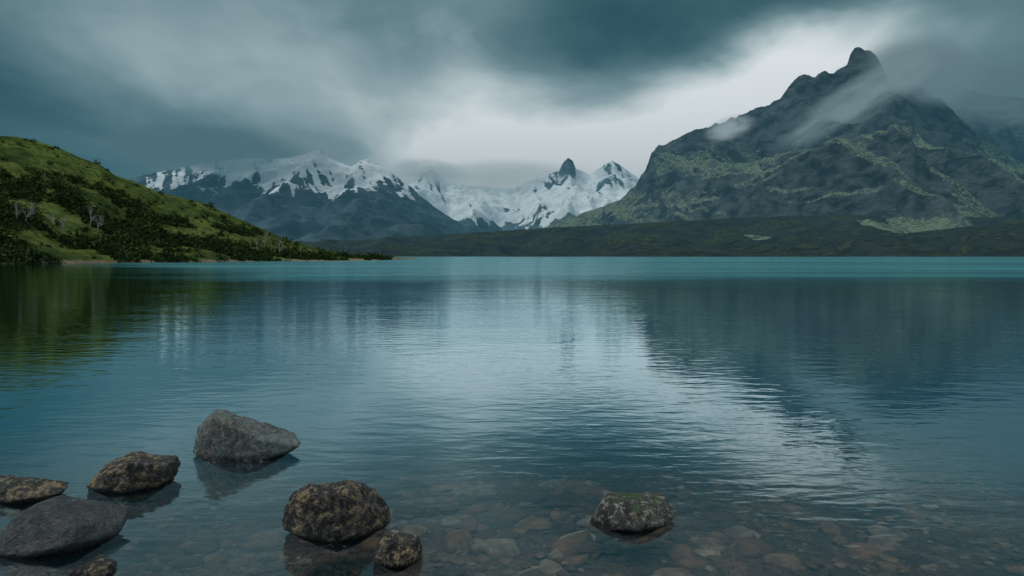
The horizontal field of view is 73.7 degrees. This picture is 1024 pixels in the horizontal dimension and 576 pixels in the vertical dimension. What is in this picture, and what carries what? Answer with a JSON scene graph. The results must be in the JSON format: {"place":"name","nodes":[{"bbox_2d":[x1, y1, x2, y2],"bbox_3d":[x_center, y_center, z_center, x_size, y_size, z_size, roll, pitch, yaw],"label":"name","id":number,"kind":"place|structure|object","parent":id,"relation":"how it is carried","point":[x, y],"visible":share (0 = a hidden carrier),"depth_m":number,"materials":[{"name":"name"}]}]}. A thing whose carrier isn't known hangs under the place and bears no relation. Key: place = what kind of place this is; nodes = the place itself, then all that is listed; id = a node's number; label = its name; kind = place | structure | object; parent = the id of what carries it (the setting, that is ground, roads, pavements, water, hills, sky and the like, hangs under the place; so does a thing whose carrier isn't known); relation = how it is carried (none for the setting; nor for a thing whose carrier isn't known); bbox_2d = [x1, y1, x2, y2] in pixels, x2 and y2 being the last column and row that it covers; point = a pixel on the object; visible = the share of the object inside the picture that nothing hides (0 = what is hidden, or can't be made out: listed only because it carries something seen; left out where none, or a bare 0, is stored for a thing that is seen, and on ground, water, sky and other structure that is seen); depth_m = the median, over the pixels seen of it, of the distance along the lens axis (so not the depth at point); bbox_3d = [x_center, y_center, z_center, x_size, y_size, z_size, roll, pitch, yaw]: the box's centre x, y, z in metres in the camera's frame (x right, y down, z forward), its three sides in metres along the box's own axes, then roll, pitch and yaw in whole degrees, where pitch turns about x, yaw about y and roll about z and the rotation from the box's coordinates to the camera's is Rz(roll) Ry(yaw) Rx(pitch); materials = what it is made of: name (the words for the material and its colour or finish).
{"place":"outdoors","nodes":[
{"label":"outdoors","id":0,"kind":"place"},
{"bbox_2d":[0,136,417,263],"bbox_3d":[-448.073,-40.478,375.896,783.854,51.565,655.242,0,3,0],"label":"hill","id":1,"kind":"structure","parent":0,"point":[37,155],"depth_m":261.56,"materials":[{"name":"green plant"}]},
{"bbox_2d":[13,202,20,218],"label":"dead tree","id":2,"kind":"object","parent":1,"relation":"on","point":[16,212],"visible":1,"depth_m":185.66,"materials":[{"name":"grey wood"}]},
{"bbox_2d":[22,204,35,220],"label":"dead tree","id":3,"kind":"object","parent":1,"relation":"on","point":[30,212],"visible":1,"depth_m":186.70,"materials":[{"name":"grey wood"}]},
{"bbox_2d":[88,203,95,225],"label":"dead tree","id":4,"kind":"object","parent":1,"relation":"on","point":[90,214],"visible":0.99,"depth_m":212.29,"materials":[{"name":"grey wood"}]},
{"bbox_2d":[96,217,105,231],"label":"dead tree","id":5,"kind":"object","parent":1,"relation":"on","point":[100,222],"visible":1,"depth_m":212.19,"materials":[{"name":"grey wood"}]},
{"bbox_2d":[0,138,393,263],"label":"shrubs","id":6,"kind":"object","parent":1,"relation":"on","point":[113,242],"visible":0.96,"depth_m":224.88,"materials":[{"name":"green plant"}]},
{"bbox_2d":[131,149,491,241],"bbox_3d":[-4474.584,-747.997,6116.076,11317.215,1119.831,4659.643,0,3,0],"label":"mountain","id":7,"kind":"structure","parent":0,"point":[316,195],"depth_m":5811.37,"materials":[{"name":"grey stone"}]},
{"bbox_2d":[0,256,1023,475],"bbox_3d":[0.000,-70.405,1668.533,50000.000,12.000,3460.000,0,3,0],"label":"lake water","id":8,"kind":"structure","parent":0,"point":[925,344],"depth_m":14.39,"materials":[{"name":"blue liquid"}]},
{"bbox_2d":[0,475,68,511],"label":"rock","id":9,"kind":"object","parent":8,"relation":"in","point":[18,493],"visible":0.88,"depth_m":5.04,"materials":[{"name":"stone"}]},
{"bbox_2d":[0,495,129,568],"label":"rock","id":10,"kind":"object","parent":8,"relation":"in","point":[57,532],"visible":1,"depth_m":4.18,"materials":[{"name":"stone"}]},
{"bbox_2d":[67,558,116,575],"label":"rock","id":11,"kind":"object","parent":8,"relation":"in","point":[102,567],"visible":1,"depth_m":3.85,"materials":[{"name":"stone"}]},
{"bbox_2d":[86,451,180,502],"bbox_3d":[-2.995,1.502,5.373,0.618,0.388,0.440,0,3,-8],"label":"rock","id":12,"kind":"object","parent":8,"relation":"in","point":[135,476],"visible":1,"depth_m":5.26,"materials":[{"name":"stone"}]},
{"bbox_2d":[193,409,300,473],"bbox_3d":[-2.410,1.398,6.245,0.956,0.583,0.476,0,3,0],"label":"rock","id":13,"kind":"object","parent":8,"relation":"in","point":[226,440],"visible":1,"depth_m":6.06,"materials":[{"name":"stone"}]},
{"bbox_2d":[282,479,390,551],"bbox_3d":[-1.144,1.502,4.496,0.678,0.477,0.428,0,3,0],"label":"rock","id":14,"kind":"object","parent":8,"relation":"in","point":[345,514],"visible":1,"depth_m":4.33,"materials":[{"name":"stone"}]},
{"bbox_2d":[373,532,421,572],"bbox_3d":[-0.671,1.581,4.053,0.282,0.220,0.255,0,3,0],"label":"rock","id":15,"kind":"object","parent":8,"relation":"in","point":[397,552],"visible":1,"depth_m":3.97,"materials":[{"name":"stone"}]},
{"bbox_2d":[589,492,674,539],"bbox_3d":[0.818,1.583,4.674,0.592,0.285,0.456,0,3,0],"label":"rock","id":16,"kind":"object","parent":8,"relation":"in","point":[627,516],"visible":1,"depth_m":4.57,"materials":[{"name":"stone"}]},
{"bbox_2d":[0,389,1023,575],"bbox_3d":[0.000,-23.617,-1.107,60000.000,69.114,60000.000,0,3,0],"label":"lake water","id":17,"kind":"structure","parent":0,"point":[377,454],"depth_m":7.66,"materials":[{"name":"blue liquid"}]},
{"bbox_2d":[0,471,1023,575],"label":"submerged stones","id":18,"kind":"object","parent":17,"relation":"on","point":[577,548],"visible":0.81,"depth_m":5.11,"materials":[{"name":"grey stone"}]},
{"bbox_2d":[0,0,1023,188],"label":"sky","id":19,"kind":"structure","parent":0,"point":[498,94],"materials":[{"name":"grey"}]},
{"bbox_2d":[407,158,638,230],"bbox_3d":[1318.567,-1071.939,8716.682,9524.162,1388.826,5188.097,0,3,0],"label":"mountain","id":20,"kind":"structure","parent":0,"point":[568,189],"depth_m":8829.58,"materials":[{"name":"white snow"}]},
{"bbox_2d":[294,215,1023,256],"bbox_3d":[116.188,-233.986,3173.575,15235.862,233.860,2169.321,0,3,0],"label":"foothill","id":21,"kind":"structure","parent":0,"point":[604,239],"depth_m":2964.92,"materials":[{"name":"green plant"}]},
{"bbox_2d":[484,221,1023,256],"bbox_3d":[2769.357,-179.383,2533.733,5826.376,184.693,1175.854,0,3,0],"label":"foothill","id":22,"kind":"structure","parent":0,"point":[999,240],"depth_m":2258.69,"materials":[{"name":"green plant"}]},
{"bbox_2d":[544,47,1023,239],"bbox_3d":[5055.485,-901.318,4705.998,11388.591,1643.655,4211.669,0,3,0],"label":"mountain","id":23,"kind":"structure","parent":0,"point":[862,132],"depth_m":4192.51,"materials":[{"name":"stone"}]},
{"bbox_2d":[902,76,1023,162],"bbox_3d":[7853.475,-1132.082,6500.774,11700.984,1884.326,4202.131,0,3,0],"label":"mountain","id":24,"kind":"structure","parent":0,"point":[998,121],"depth_m":6363.11,"materials":[{"name":"grey"}]}
]}

